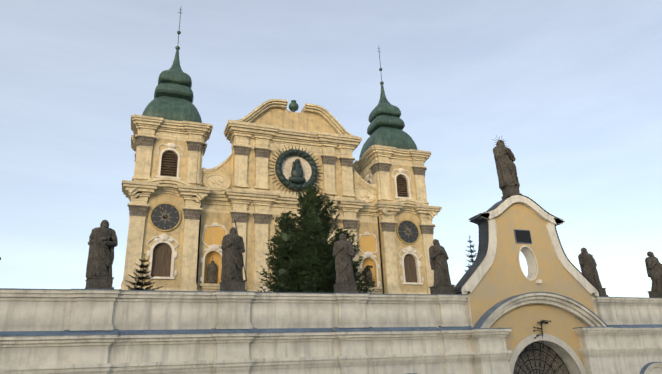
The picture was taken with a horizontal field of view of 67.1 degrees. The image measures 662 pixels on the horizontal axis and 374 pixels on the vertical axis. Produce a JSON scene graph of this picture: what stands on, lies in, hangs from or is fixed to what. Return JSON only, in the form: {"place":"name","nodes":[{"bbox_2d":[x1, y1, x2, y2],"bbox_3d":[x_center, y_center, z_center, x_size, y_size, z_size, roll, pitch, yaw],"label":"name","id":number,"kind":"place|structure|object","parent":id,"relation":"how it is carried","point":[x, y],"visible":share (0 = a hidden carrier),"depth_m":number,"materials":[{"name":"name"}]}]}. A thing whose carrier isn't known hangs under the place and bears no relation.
{"place":"outdoors","nodes":[
{"label":"outdoors","id":0,"kind":"place"},
{"bbox_2d":[134,108,428,291],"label":"church walls","id":1,"kind":"structure","parent":0,"point":[303,120],"depth_m":37.19,"materials":[{"name":"beige paint"}]},
{"bbox_2d":[151,151,416,282],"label":"windows","id":2,"kind":"structure","parent":1,"relation":"attached to","point":[161,259],"depth_m":35.30,"materials":[{"name":"brown wood"}]},
{"bbox_2d":[145,143,423,291],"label":"window frames","id":3,"kind":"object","parent":1,"relation":"attached to","point":[163,238],"visible":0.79,"depth_m":38.00,"materials":[{"name":"beige stone"}]},
{"bbox_2d":[203,226,376,286],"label":"wall niches","id":4,"kind":"object","parent":1,"relation":"attached to","point":[214,235],"visible":0.71,"depth_m":35.01,"materials":[{"name":"yellow paint"}]},
{"bbox_2d":[196,146,383,293],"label":"drainpipes","id":5,"kind":"object","parent":1,"relation":"attached to","point":[199,246],"visible":0.19,"depth_m":35.50,"materials":[{"name":"brown metal"}]},
{"bbox_2d":[268,145,322,194],"bbox_3d":[-2.599,-1.343,38.093,4.440,4.401,0.650,5,-21,-20],"label":"church bronze madonna","id":6,"kind":"object","parent":1,"relation":"attached to","point":[297,178],"visible":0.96,"depth_m":37.84,"materials":[{"name":"green metal"}]},
{"bbox_2d":[149,158,418,243],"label":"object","id":7,"kind":"object","parent":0,"point":[155,227],"visible":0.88,"depth_m":34.09,"materials":[{"name":"grey metal"}]},
{"bbox_2d":[257,185,376,293],"bbox_3d":[-0.895,3.639,28.673,6.702,7.940,5.907,5,-21,-20],"label":"tree","id":8,"kind":"object","parent":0,"point":[283,266],"depth_m":27.44,"materials":[{"name":"green plant"}]},
{"bbox_2d":[0,0,661,297],"label":"sky","id":9,"kind":"structure","parent":0,"point":[573,88],"materials":[{"name":"blue"}]},
{"bbox_2d":[466,203,596,367],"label":"gate wall","id":10,"kind":"structure","parent":0,"point":[504,277],"depth_m":17.17,"materials":[{"name":"yellow paint"}]},
{"bbox_2d":[513,230,569,373],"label":"gate grille","id":11,"kind":"object","parent":10,"relation":"attached to","point":[523,236],"visible":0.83,"depth_m":16.92,"materials":[{"name":"black metal"}]},
{"bbox_2d":[509,334,586,373],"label":"arch trim","id":12,"kind":"structure","parent":10,"relation":"attached to","point":[521,345],"depth_m":16.61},
{"bbox_2d":[513,344,556,373],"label":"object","id":13,"kind":"structure","parent":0,"point":[522,355],"depth_m":17.45,"materials":[{"name":"black metal"}]},
{"bbox_2d":[125,254,163,289],"bbox_3d":[-10.267,5.428,26.593,3.309,3.859,3.509,5,-21,-20],"label":"spruce tree","id":14,"kind":"object","parent":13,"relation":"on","point":[141,278],"depth_m":26.68,"materials":[{"name":"green plant"}]},
{"bbox_2d":[121,99,441,293],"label":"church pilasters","id":15,"kind":"object","parent":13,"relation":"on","point":[262,198],"visible":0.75,"depth_m":37.07,"materials":[{"name":"beige stone"}]},
{"bbox_2d":[207,257,217,283],"bbox_3d":[-8.170,5.776,34.282,0.678,1.802,0.528,14,-26,-38],"label":"statue","id":16,"kind":"object","parent":15,"relation":"on","point":[212,270],"visible":0.98,"depth_m":34.08,"materials":[{"name":"stone"}]},
{"bbox_2d":[142,8,417,158],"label":"spires","id":17,"kind":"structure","parent":15,"relation":"on","point":[173,97],"depth_m":39.56,"materials":[{"name":"green metal"}]},
{"bbox_2d":[127,135,435,233],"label":"column capitals","id":18,"kind":"object","parent":15,"relation":"attached to","point":[190,214],"visible":0.65,"depth_m":37.06,"materials":[{"name":"brown stone"}]},
{"bbox_2d":[151,204,417,242],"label":"church clock faces","id":19,"kind":"object","parent":15,"relation":"attached to","point":[162,224],"visible":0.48,"depth_m":33.88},
{"bbox_2d":[154,205,416,240],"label":"church clock marks","id":20,"kind":"object","parent":15,"relation":"attached to","point":[164,219],"visible":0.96,"depth_m":33.78},
{"bbox_2d":[364,267,372,286],"bbox_3d":[2.816,6.842,38.208,0.733,1.663,0.515,5,-21,-20],"label":"statue niche","id":21,"kind":"object","parent":15,"relation":"on","point":[369,273],"visible":0.48,"depth_m":38.07,"materials":[{"name":"stone"}]},
{"bbox_2d":[465,236,476,271],"bbox_3d":[8.964,5.587,31.109,2.470,5.201,2.428,5,-21,-20],"label":"spruce tree","id":22,"kind":"object","parent":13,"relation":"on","point":[471,259],"depth_m":31.41,"materials":[{"name":"green plant"}]},
{"label":"ground","id":23,"kind":"structure","parent":0,"visible":0},
{"bbox_2d":[0,195,661,373],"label":"perimeter wall","id":24,"kind":"structure","parent":23,"relation":"on","point":[604,349],"depth_m":14.05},
{"bbox_2d":[0,229,661,373],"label":"wall coping","id":25,"kind":"object","parent":24,"relation":"attached to","point":[483,318],"depth_m":13.85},
{"bbox_2d":[85,220,117,288],"bbox_3d":[-6.089,1.813,13.236,0.752,1.957,0.650,10,-23,-31],"label":"saint statue","id":26,"kind":"object","parent":25,"relation":"on","point":[103,242],"visible":0.98,"depth_m":13.03,"materials":[{"name":"stone"}]},
{"bbox_2d":[219,220,246,290],"bbox_3d":[-2.831,2.038,14.445,0.788,2.116,0.645,9,-23,-27],"label":"saint statue","id":27,"kind":"object","parent":25,"relation":"on","point":[233,247],"visible":1,"depth_m":14.20,"materials":[{"name":"stone"}]},
{"bbox_2d":[332,234,358,292],"bbox_3d":[0.409,2.406,15.585,0.762,1.962,0.641,3,-21,-14],"label":"saint statue","id":28,"kind":"object","parent":25,"relation":"on","point":[343,254],"visible":1,"depth_m":15.38,"materials":[{"name":"stone"}]},
{"bbox_2d":[429,239,455,293],"bbox_3d":[3.628,2.693,16.746,0.728,1.964,0.646,7,-22,-25],"label":"saint statue","id":29,"kind":"object","parent":25,"relation":"on","point":[439,258],"visible":1,"depth_m":16.54,"materials":[{"name":"stone"}]},
{"bbox_2d":[578,247,608,296],"bbox_3d":[9.797,3.261,18.980,0.766,1.967,0.645,2,-20,-12],"label":"saint statue","id":30,"kind":"object","parent":25,"relation":"on","point":[588,264],"visible":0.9,"depth_m":18.84,"materials":[{"name":"stone"}]},
{"bbox_2d":[645,251,661,297],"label":"saint statue","id":31,"kind":"object","parent":25,"relation":"on","point":[653,267],"visible":0.98,"depth_m":20.00,"materials":[{"name":"stone"}]},
{"bbox_2d":[454,194,599,295],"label":"gate roof","id":32,"kind":"structure","parent":24,"relation":"attached to","point":[482,224],"depth_m":17.36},
{"bbox_2d":[492,137,521,199],"bbox_3d":[6.619,-0.804,18.922,0.902,2.578,0.662,5,-21,-20],"label":"madonna statue","id":33,"kind":"object","parent":32,"relation":"on","point":[505,159],"visible":1,"depth_m":18.64,"materials":[{"name":"stone"}]}
]}

